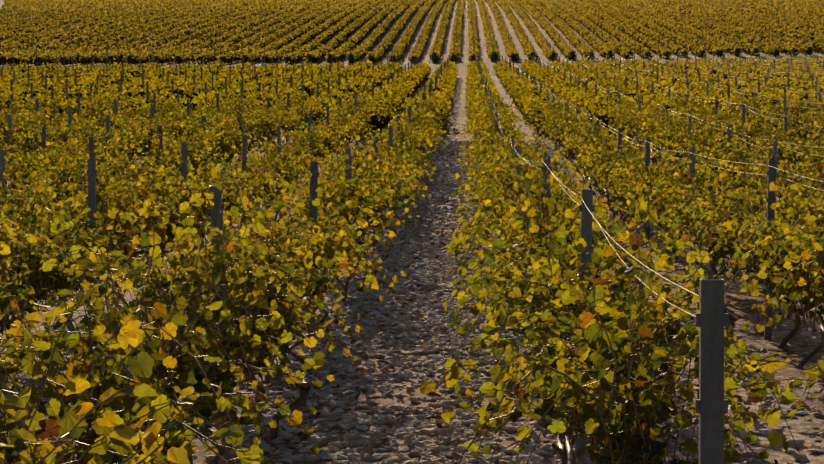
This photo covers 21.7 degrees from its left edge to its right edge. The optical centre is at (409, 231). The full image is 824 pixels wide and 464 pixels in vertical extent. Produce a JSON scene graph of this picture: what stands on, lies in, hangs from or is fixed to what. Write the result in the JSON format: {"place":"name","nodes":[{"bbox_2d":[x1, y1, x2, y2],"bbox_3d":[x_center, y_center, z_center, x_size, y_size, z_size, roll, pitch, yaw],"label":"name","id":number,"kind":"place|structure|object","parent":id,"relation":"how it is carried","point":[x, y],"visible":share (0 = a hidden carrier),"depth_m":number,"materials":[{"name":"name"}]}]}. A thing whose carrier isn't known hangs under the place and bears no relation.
{"place":"outdoors","nodes":[
{"label":"outdoors","id":0,"kind":"place"},
{"bbox_2d":[0,0,823,463],"bbox_3d":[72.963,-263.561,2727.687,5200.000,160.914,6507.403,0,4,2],"label":"terrain","id":1,"kind":"structure","parent":0,"point":[802,342],"depth_m":15.60,"materials":[{"name":"soil"}]},
{"bbox_2d":[0,162,823,463],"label":"vines","id":2,"kind":"object","parent":1,"relation":"on","point":[599,378],"visible":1,"depth_m":6.64,"materials":[{"name":"green plant"}]},
{"bbox_2d":[0,123,823,387],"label":"vines","id":3,"kind":"object","parent":1,"relation":"on","point":[719,224],"visible":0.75,"depth_m":14.83,"materials":[{"name":"green plant"}]},
{"bbox_2d":[0,82,823,236],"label":"vines","id":4,"kind":"object","parent":1,"relation":"on","point":[599,152],"visible":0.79,"depth_m":35.33,"materials":[{"name":"green plant"}]},
{"bbox_2d":[0,0,823,66],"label":"vines","id":5,"kind":"object","parent":1,"relation":"on","point":[322,33],"visible":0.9,"depth_m":206.35,"materials":[{"name":"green plant"}]},
{"bbox_2d":[0,54,823,134],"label":"vines","id":6,"kind":"object","parent":1,"relation":"on","point":[524,94],"visible":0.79,"depth_m":75.67,"materials":[{"name":"green plant"}]},
{"bbox_2d":[0,0,823,463],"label":"trellis posts","id":7,"kind":"object","parent":1,"relation":"on","point":[712,320],"visible":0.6,"depth_m":28.00,"materials":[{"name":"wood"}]},
{"bbox_2d":[1,139,823,463],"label":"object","id":8,"kind":"object","parent":1,"relation":"on","point":[423,431],"visible":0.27,"depth_m":12.46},
{"bbox_2d":[18,122,823,456],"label":"stones","id":9,"kind":"object","parent":1,"relation":"on","point":[410,392],"visible":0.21,"depth_m":13.11,"materials":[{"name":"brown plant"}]}
]}

